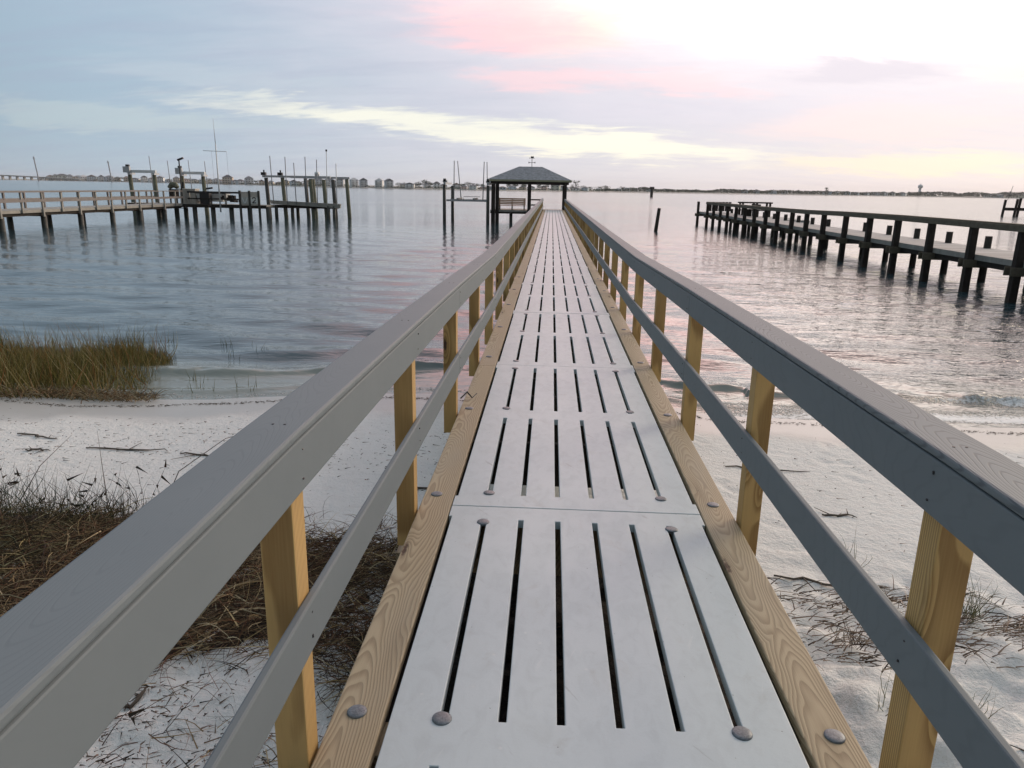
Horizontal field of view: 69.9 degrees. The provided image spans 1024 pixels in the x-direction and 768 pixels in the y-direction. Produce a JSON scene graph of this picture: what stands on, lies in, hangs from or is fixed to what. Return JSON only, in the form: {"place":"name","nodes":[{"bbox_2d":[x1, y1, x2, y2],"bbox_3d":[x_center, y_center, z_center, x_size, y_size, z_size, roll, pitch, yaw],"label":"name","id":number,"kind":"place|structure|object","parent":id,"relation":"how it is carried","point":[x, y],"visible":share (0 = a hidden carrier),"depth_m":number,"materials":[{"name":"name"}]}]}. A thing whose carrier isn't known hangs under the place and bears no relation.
{"place":"outdoors","nodes":[
{"label":"outdoors","id":0,"kind":"place"},
{"bbox_2d":[0,317,178,402],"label":"marsh grass","id":1,"kind":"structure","parent":0,"point":[45,381],"depth_m":9.87,"materials":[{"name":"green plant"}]},
{"bbox_2d":[0,180,1023,427],"bbox_3d":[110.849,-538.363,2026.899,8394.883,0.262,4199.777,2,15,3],"label":"water","id":2,"kind":"structure","parent":0,"point":[302,298],"depth_m":20.05,"materials":[{"name":"liquid"}]},
{"bbox_2d":[33,156,39,180],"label":"utility pole","id":3,"kind":"object","parent":2,"relation":"in","point":[36,168],"visible":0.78,"depth_m":1094.31,"materials":[{"name":"grey wood"}]},
{"bbox_2d":[0,175,84,180],"bbox_3d":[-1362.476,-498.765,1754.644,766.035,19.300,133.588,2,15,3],"label":"bridge","id":4,"kind":"structure","parent":2,"relation":"in","point":[32,177],"depth_m":1742.96,"materials":[{"name":"concrete"}]},
{"bbox_2d":[0,190,188,230],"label":"pier","id":5,"kind":"structure","parent":2,"relation":"in","point":[44,212],"depth_m":44.12,"materials":[{"name":"beige wood"}]},
{"bbox_2d":[122,158,169,213],"bbox_3d":[-29.725,-15.308,60.078,3.200,6.554,1.380,2,15,3],"label":"lift","id":6,"kind":"object","parent":2,"relation":"in","point":[129,171],"visible":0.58,"depth_m":59.28,"materials":[{"name":"metal"}]},
{"bbox_2d":[175,161,209,214],"bbox_3d":[-25.841,-15.045,59.936,2.385,6.254,1.380,2,15,3],"label":"lift","id":7,"kind":"object","parent":2,"relation":"in","point":[202,174],"visible":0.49,"depth_m":59.09,"materials":[{"name":"metal"}]},
{"bbox_2d":[127,191,274,218],"bbox_3d":[-23.802,-12.866,56.478,11.110,3.900,1.900,2,15,3],"label":"dock","id":8,"kind":"object","parent":2,"relation":"in","point":[231,207],"visible":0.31,"depth_m":55.36,"materials":[{"name":"beige wood"}]},
{"bbox_2d":[167,182,179,202],"bbox_3d":[-25.915,-14.678,56.161,0.896,1.590,0.480,2,15,3],"label":"covered grill","id":9,"kind":"object","parent":8,"relation":"on","point":[171,185],"visible":0.89,"depth_m":55.96,"materials":[{"name":"black fabric"}]},
{"bbox_2d":[177,157,183,203],"bbox_3d":[-24.843,-15.332,55.203,0.481,3.387,0.160,2,15,3],"label":"lamp post","id":10,"kind":"object","parent":8,"relation":"on","point":[179,159],"visible":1,"depth_m":55.06,"materials":[{"name":"black metal"}]},
{"bbox_2d":[178,188,199,203],"bbox_3d":[-24.724,-14.423,56.216,1.300,1.110,0.760,2,15,3],"label":"deck box","id":11,"kind":"object","parent":8,"relation":"on","point":[194,201],"visible":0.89,"depth_m":55.90,"materials":[{"name":"beige plastic"}]},
{"bbox_2d":[199,193,212,203],"bbox_3d":[-23.168,-14.041,55.456,0.720,0.800,0.500,2,15,3],"label":"black locker","id":12,"kind":"object","parent":8,"relation":"on","point":[205,195],"visible":1,"depth_m":55.24,"materials":[{"name":"plastic"}]},
{"bbox_2d":[196,193,229,201],"bbox_3d":[-22.967,-14.358,56.345,2.340,0.639,1.140,2,15,3],"label":"skiff","id":13,"kind":"object","parent":8,"relation":"on","point":[215,195],"visible":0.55,"depth_m":55.87,"materials":[{"name":"white plastic"}]},
{"bbox_2d":[203,122,229,211],"bbox_3d":[-21.892,-16.132,54.206,1.778,6.650,0.105,2,15,3],"label":"flagpole","id":14,"kind":"object","parent":8,"relation":"on","point":[216,151],"visible":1,"depth_m":54.22,"materials":[{"name":"white metal"}]},
{"bbox_2d":[220,195,238,201],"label":"crab pots","id":15,"kind":"object","parent":8,"relation":"on","point":[231,197],"visible":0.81,"depth_m":55.49,"materials":[{"name":"black metal"}]},
{"bbox_2d":[238,190,261,218],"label":"board wall","id":16,"kind":"structure","parent":8,"relation":"attached to","point":[248,194],"depth_m":54.88,"materials":[{"name":"grey wood"}]},
{"bbox_2d":[241,197,248,203],"bbox_3d":[-20.022,-13.750,54.912,0.550,0.490,0.048,2,15,3],"label":"sign board","id":17,"kind":"object","parent":16,"relation":"attached to","point":[244,200],"visible":1,"depth_m":54.90,"materials":[{"name":"grey paint"}]},
{"bbox_2d":[250,197,257,203],"bbox_3d":[-19.314,-13.737,54.861,0.530,0.515,0.078,2,15,3],"label":"sign board","id":18,"kind":"object","parent":16,"relation":"attached to","point":[254,200],"visible":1,"depth_m":54.85,"materials":[{"name":"paint"}]},
{"bbox_2d":[167,333,266,392],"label":"shallow reeds","id":19,"kind":"object","parent":2,"relation":"in","point":[214,381],"visible":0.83,"depth_m":9.90,"materials":[{"name":"green plant"}]},
{"bbox_2d":[261,149,351,218],"bbox_3d":[-15.904,-14.686,57.624,5.792,7.104,4.631,9,17,28],"label":"lift","id":20,"kind":"object","parent":2,"relation":"in","point":[313,204],"visible":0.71,"depth_m":56.94,"materials":[{"name":"wood"}]},
{"bbox_2d":[443,161,491,223],"bbox_3d":[-3.273,-13.617,55.725,3.629,6.454,3.600,2,15,3],"label":"lift","id":21,"kind":"object","parent":2,"relation":"in","point":[452,199],"visible":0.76,"depth_m":54.42,"materials":[{"name":"metal"}]},
{"bbox_2d":[489,156,571,222],"bbox_3d":[1.377,-13.991,56.512,6.240,6.930,4.840,2,15,3],"label":"gazebo","id":22,"kind":"object","parent":2,"relation":"in","point":[529,176],"visible":0.57,"depth_m":54.41,"materials":[{"name":"grey wood"}]},
{"bbox_2d":[499,198,525,209],"bbox_3d":[0.011,-13.703,55.743,2.080,0.875,0.456,2,15,3],"label":"bench","id":23,"kind":"object","parent":22,"relation":"on","point":[510,203],"visible":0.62,"depth_m":55.52,"materials":[{"name":"grey wood"}]},
{"bbox_2d":[650,187,653,196],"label":"channel marker","id":24,"kind":"object","parent":2,"relation":"in","point":[651,191],"visible":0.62,"depth_m":294.10,"materials":[{"name":"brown wood"}]},
{"bbox_2d":[654,208,660,231],"bbox_3d":[9.444,-9.781,48.074,0.429,3.454,0.242,2,15,3],"label":"mooring pile","id":25,"kind":"object","parent":2,"relation":"in","point":[657,220],"visible":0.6,"depth_m":47.74,"materials":[{"name":"brown wood"}]},
{"bbox_2d":[747,216,809,232],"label":"pier platform","id":26,"kind":"structure","parent":2,"relation":"in","point":[756,228],"depth_m":49.99,"materials":[{"name":"grey wood"}]},
{"bbox_2d":[738,202,772,216],"bbox_3d":[16.848,-12.130,50.877,2.150,0.989,1.000,2,15,3],"label":"fish cleaning table","id":27,"kind":"object","parent":26,"relation":"on","point":[766,203],"visible":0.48,"depth_m":50.43,"materials":[{"name":"brown wood"}]},
{"bbox_2d":[695,201,1023,302],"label":"pier","id":28,"kind":"structure","parent":2,"relation":"in","point":[969,256],"depth_m":24.95,"materials":[{"name":"brown wood"}]},
{"bbox_2d":[709,202,731,210],"bbox_3d":[15.588,-13.299,54.904,1.650,0.680,0.040,2,15,3],"label":"slatted screen","id":29,"kind":"object","parent":28,"relation":"attached to","point":[716,208],"visible":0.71,"depth_m":54.91,"materials":[{"name":"brown wood"}]},
{"bbox_2d":[746,204,760,216],"bbox_3d":[15.683,-11.329,47.786,0.460,0.798,2.100,2,15,3],"label":"pier bench","id":30,"kind":"object","parent":28,"relation":"on","point":[749,212],"visible":0.41,"depth_m":48.02,"materials":[{"name":"brown wood"}]},
{"bbox_2d":[1001,187,1023,215],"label":"dock","id":31,"kind":"object","parent":2,"relation":"in","point":[1017,208],"visible":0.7,"depth_m":100.46,"materials":[{"name":"brown wood"}]},
{"bbox_2d":[0,393,1023,767],"bbox_3d":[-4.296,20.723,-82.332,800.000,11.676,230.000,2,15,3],"label":"sand","id":32,"kind":"structure","parent":0,"point":[880,527],"depth_m":5.74,"materials":[{"name":"white sand"}]},
{"bbox_2d":[0,463,39,499],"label":"weed","id":33,"kind":"object","parent":32,"relation":"on","point":[17,474],"visible":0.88,"depth_m":5.65,"materials":[{"name":"black plant"}]},
{"bbox_2d":[17,433,56,438],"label":"driftwood twig","id":34,"kind":"object","parent":32,"relation":"on","point":[37,435],"visible":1,"depth_m":7.43,"materials":[{"name":"wood"}]},
{"bbox_2d":[25,446,50,453],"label":"driftwood twig","id":35,"kind":"object","parent":32,"relation":"on","point":[40,449],"visible":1,"depth_m":7.00,"materials":[{"name":"brown wood"}]},
{"bbox_2d":[19,446,59,502],"bbox_3d":[-3.696,0.673,5.798,0.014,0.431,0.496,8,17,25],"label":"bare stem","id":36,"kind":"object","parent":32,"relation":"on","point":[38,468],"visible":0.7,"depth_m":5.75,"materials":[{"name":"brown plant"}]},
{"bbox_2d":[39,471,106,512],"bbox_3d":[-3.234,0.829,5.350,0.443,0.334,0.393,-11,19,-37],"label":"weed","id":37,"kind":"object","parent":32,"relation":"on","point":[73,504],"visible":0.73,"depth_m":5.39,"materials":[{"name":"black plant"}]},
{"bbox_2d":[0,452,165,554],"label":"dune stems","id":38,"kind":"object","parent":32,"relation":"on","point":[50,502],"visible":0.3,"depth_m":5.35,"materials":[{"name":"brown plant"}]},
{"bbox_2d":[0,382,173,403],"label":"marsh thatch","id":39,"kind":"object","parent":32,"relation":"on","point":[102,395],"visible":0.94,"depth_m":8.97,"materials":[{"name":"brown plant"}]},
{"bbox_2d":[97,431,108,514],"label":"bare stem","id":40,"kind":"object","parent":32,"relation":"on","point":[103,476],"visible":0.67,"depth_m":5.59,"materials":[{"name":"brown plant"}]},
{"bbox_2d":[86,442,165,450],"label":"driftwood twig","id":41,"kind":"object","parent":32,"relation":"on","point":[129,449],"visible":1,"depth_m":7.05,"materials":[{"name":"wood"}]},
{"bbox_2d":[115,708,145,724],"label":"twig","id":42,"kind":"object","parent":32,"relation":"on","point":[130,715],"visible":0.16,"depth_m":3.05,"materials":[{"name":"brown wood"}]},
{"bbox_2d":[124,687,147,707],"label":"driftwood twig","id":43,"kind":"object","parent":32,"relation":"on","point":[138,698],"visible":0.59,"depth_m":3.23,"materials":[{"name":"brown wood"}]},
{"bbox_2d":[107,461,170,511],"bbox_3d":[-2.750,0.786,5.266,0.297,0.445,0.470,10,17,30],"label":"weed","id":44,"kind":"object","parent":32,"relation":"on","point":[139,468],"visible":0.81,"depth_m":5.33,"materials":[{"name":"black plant"}]},
{"bbox_2d":[171,452,207,459],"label":"driftwood twig","id":45,"kind":"object","parent":32,"relation":"on","point":[193,454],"visible":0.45,"depth_m":6.90,"materials":[{"name":"wood"}]},
{"bbox_2d":[173,436,232,482],"bbox_3d":[-2.091,0.582,6.150,0.178,0.430,1.904,12,19,37],"label":"bare stem","id":46,"kind":"object","parent":32,"relation":"on","point":[198,457],"visible":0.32,"depth_m":5.73,"materials":[{"name":"brown plant"}]},
{"bbox_2d":[0,485,699,767],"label":"dry straw","id":47,"kind":"object","parent":32,"relation":"on","point":[49,533],"visible":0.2,"depth_m":4.06,"materials":[{"name":"brown plant"}]},
{"bbox_2d":[0,515,736,731],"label":"straw mat","id":48,"kind":"object","parent":32,"relation":"on","point":[559,681],"visible":0.01,"depth_m":3.57,"materials":[{"name":"brown plant"}]},
{"bbox_2d":[377,511,392,529],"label":"grass tuft","id":49,"kind":"object","parent":32,"relation":"on","point":[384,521],"visible":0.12,"depth_m":5.26,"materials":[{"name":"brown plant"}]},
{"bbox_2d":[0,416,1020,767],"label":"beach litter","id":50,"kind":"object","parent":32,"relation":"on","point":[102,760],"visible":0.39,"depth_m":3.15,"materials":[{"name":"brown plant"}]},
{"bbox_2d":[0,199,1023,767],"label":"boardwalk","id":51,"kind":"structure","parent":32,"relation":"on","point":[570,399],"depth_m":2.40,"materials":[{"name":"light grey plastic decking"},{"name":"slate composite"},{"name":"pine"}]},
{"bbox_2d":[460,391,476,398],"bbox_3d":[-0.328,0.081,5.540,0.157,0.050,0.050,-7,17,-28],"label":"seaweed strand","id":52,"kind":"object","parent":51,"relation":"on","point":[463,395],"visible":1,"depth_m":5.54,"materials":[{"name":"plant"}]},
{"bbox_2d":[4,396,1023,435],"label":"wrack line","id":53,"kind":"object","parent":32,"relation":"on","point":[742,421],"visible":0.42,"depth_m":8.71,"materials":[{"name":"brown plant"}]},
{"bbox_2d":[725,465,808,471],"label":"driftwood twig","id":54,"kind":"object","parent":32,"relation":"on","point":[781,470],"visible":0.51,"depth_m":6.79,"materials":[{"name":"brown wood"}]},
{"bbox_2d":[774,574,836,592],"bbox_3d":[1.995,1.270,4.519,0.720,0.048,0.180,5,16,15],"label":"driftwood twig","id":55,"kind":"object","parent":32,"relation":"on","point":[809,579],"visible":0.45,"depth_m":4.61,"materials":[{"name":"wood"}]},
{"bbox_2d":[814,507,856,517],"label":"driftwood twig","id":56,"kind":"object","parent":32,"relation":"on","point":[838,515],"visible":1,"depth_m":5.71,"materials":[{"name":"wood"}]},
{"bbox_2d":[830,621,873,649],"bbox_3d":[1.816,1.319,3.917,0.269,0.127,0.166,9,17,26],"label":"grass tuft","id":57,"kind":"object","parent":32,"relation":"on","point":[850,640],"visible":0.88,"depth_m":3.90,"materials":[{"name":"brown plant"}]},
{"bbox_2d":[842,531,870,567],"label":"grass tuft","id":58,"kind":"object","parent":32,"relation":"on","point":[854,551],"visible":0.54,"depth_m":4.85,"materials":[{"name":"brown plant"}]},
{"bbox_2d":[878,663,892,715],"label":"grass tuft","id":59,"kind":"object","parent":32,"relation":"on","point":[883,693],"visible":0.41,"depth_m":3.36,"materials":[{"name":"plant"}]},
{"bbox_2d":[767,575,1023,675],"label":"reed litter","id":60,"kind":"object","parent":32,"relation":"on","point":[1019,627],"visible":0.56,"depth_m":4.05,"materials":[{"name":"brown plant"}]},
{"bbox_2d":[972,684,1002,718],"bbox_3d":[2.104,1.432,3.295,0.196,0.267,0.256,2,15,3],"label":"grass tuft","id":61,"kind":"object","parent":32,"relation":"on","point":[987,701],"visible":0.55,"depth_m":3.30,"materials":[{"name":"beige plant"}]},
{"bbox_2d":[961,575,1018,622],"bbox_3d":[2.620,1.221,4.140,0.319,0.302,0.378,-8,17,-30],"label":"grass tuft","id":62,"kind":"object","parent":32,"relation":"on","point":[974,612],"visible":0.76,"depth_m":4.16,"materials":[{"name":"plant"}]},
{"bbox_2d":[0,179,1023,198],"bbox_3d":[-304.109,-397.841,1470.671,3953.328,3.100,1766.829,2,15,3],"label":"shore","id":63,"kind":"structure","parent":0,"point":[431,188],"depth_m":837.93,"materials":[{"name":"green plant"}]},
{"bbox_2d":[54,174,66,179],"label":"house","id":64,"kind":"structure","parent":63,"relation":"on","point":[61,175],"depth_m":1755.63,"materials":[{"name":"grey"}]},
{"bbox_2d":[78,175,86,180],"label":"house","id":65,"kind":"structure","parent":63,"relation":"on","point":[82,177],"depth_m":1708.24,"materials":[{"name":"grey"}]},
{"bbox_2d":[87,175,96,180],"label":"house","id":66,"kind":"structure","parent":63,"relation":"on","point":[91,177],"depth_m":1692.37,"materials":[{"name":"grey"}]},
{"bbox_2d":[98,175,103,181],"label":"house","id":67,"kind":"structure","parent":63,"relation":"on","point":[100,177],"depth_m":1675.41,"materials":[{"name":"white"}]},
{"bbox_2d":[104,175,113,181],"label":"house","id":68,"kind":"structure","parent":63,"relation":"on","point":[106,178],"depth_m":1665.90,"materials":[{"name":"grey"}]},
{"bbox_2d":[140,176,147,181],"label":"house","id":69,"kind":"structure","parent":63,"relation":"on","point":[144,178],"depth_m":1521.38,"materials":[{"name":"white"}]},
{"bbox_2d":[157,176,164,182],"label":"house","id":70,"kind":"structure","parent":63,"relation":"on","point":[160,179],"depth_m":1427.90,"materials":[{"name":"white"}]},
{"bbox_2d":[173,176,179,182],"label":"house","id":71,"kind":"structure","parent":63,"relation":"on","point":[176,179],"depth_m":1340.28,"materials":[{"name":"beige"}]},
{"bbox_2d":[222,175,233,184],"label":"house","id":72,"kind":"structure","parent":63,"relation":"on","point":[226,179],"depth_m":1059.87,"materials":[{"name":"beige"}]},
{"bbox_2d":[235,179,244,183],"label":"house","id":73,"kind":"structure","parent":63,"relation":"on","point":[239,181],"depth_m":1024.36,"materials":[{"name":"grey"}]},
{"bbox_2d":[244,176,253,184],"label":"house","id":74,"kind":"structure","parent":63,"relation":"on","point":[247,179],"depth_m":988.35,"materials":[{"name":"grey"}]},
{"bbox_2d":[315,179,322,185],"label":"house","id":75,"kind":"structure","parent":63,"relation":"on","point":[318,181],"depth_m":746.20,"materials":[{"name":"grey"}]},
{"bbox_2d":[40,177,604,190],"bbox_3d":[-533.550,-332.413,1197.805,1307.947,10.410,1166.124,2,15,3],"label":"scrub","id":76,"kind":"object","parent":63,"relation":"on","point":[257,183],"visible":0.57,"depth_m":732.63,"materials":[{"name":"green plant"}]},
{"bbox_2d":[335,179,344,186],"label":"house","id":77,"kind":"structure","parent":63,"relation":"on","point":[340,182],"depth_m":705.29,"materials":[{"name":"grey"}]},
{"bbox_2d":[349,178,358,186],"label":"house","id":78,"kind":"structure","parent":63,"relation":"on","point":[353,181],"depth_m":686.27,"materials":[{"name":"white"}]},
{"bbox_2d":[359,178,367,186],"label":"house","id":79,"kind":"structure","parent":63,"relation":"on","point":[363,182],"depth_m":672.33,"materials":[{"name":"grey"}]},
{"bbox_2d":[374,178,383,187],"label":"house","id":80,"kind":"structure","parent":63,"relation":"on","point":[379,182],"depth_m":649.63,"materials":[{"name":"white"}]},
{"bbox_2d":[384,179,392,187],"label":"house","id":81,"kind":"structure","parent":63,"relation":"on","point":[388,183],"depth_m":635.80,"materials":[{"name":"grey"}]},
{"bbox_2d":[405,182,414,187],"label":"house","id":82,"kind":"structure","parent":63,"relation":"on","point":[409,185],"depth_m":614.87,"materials":[{"name":"white"}]},
{"bbox_2d":[417,180,429,185],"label":"house","id":83,"kind":"structure","parent":63,"relation":"on","point":[424,182],"depth_m":640.31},
{"bbox_2d":[433,181,440,188],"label":"house","id":84,"kind":"structure","parent":63,"relation":"on","point":[436,184],"depth_m":625.91,"materials":[{"name":"white"}]},
{"bbox_2d":[469,184,476,189],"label":"house","id":85,"kind":"structure","parent":63,"relation":"on","point":[473,186],"depth_m":619.76,"materials":[{"name":"white"}]},
{"bbox_2d":[551,185,560,190],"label":"house","id":86,"kind":"structure","parent":63,"relation":"on","point":[555,187],"depth_m":690.95,"materials":[{"name":"grey"}]},
{"bbox_2d":[601,187,1023,196],"bbox_3d":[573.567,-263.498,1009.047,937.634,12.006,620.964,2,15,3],"label":"woods","id":87,"kind":"object","parent":63,"relation":"on","point":[945,194],"visible":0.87,"depth_m":992.71,"materials":[{"name":"green plant"}]},
{"bbox_2d":[0,0,1023,195],"label":"sky","id":88,"kind":"structure","parent":0,"point":[897,96],"materials":[{"name":"blue"}]}
]}

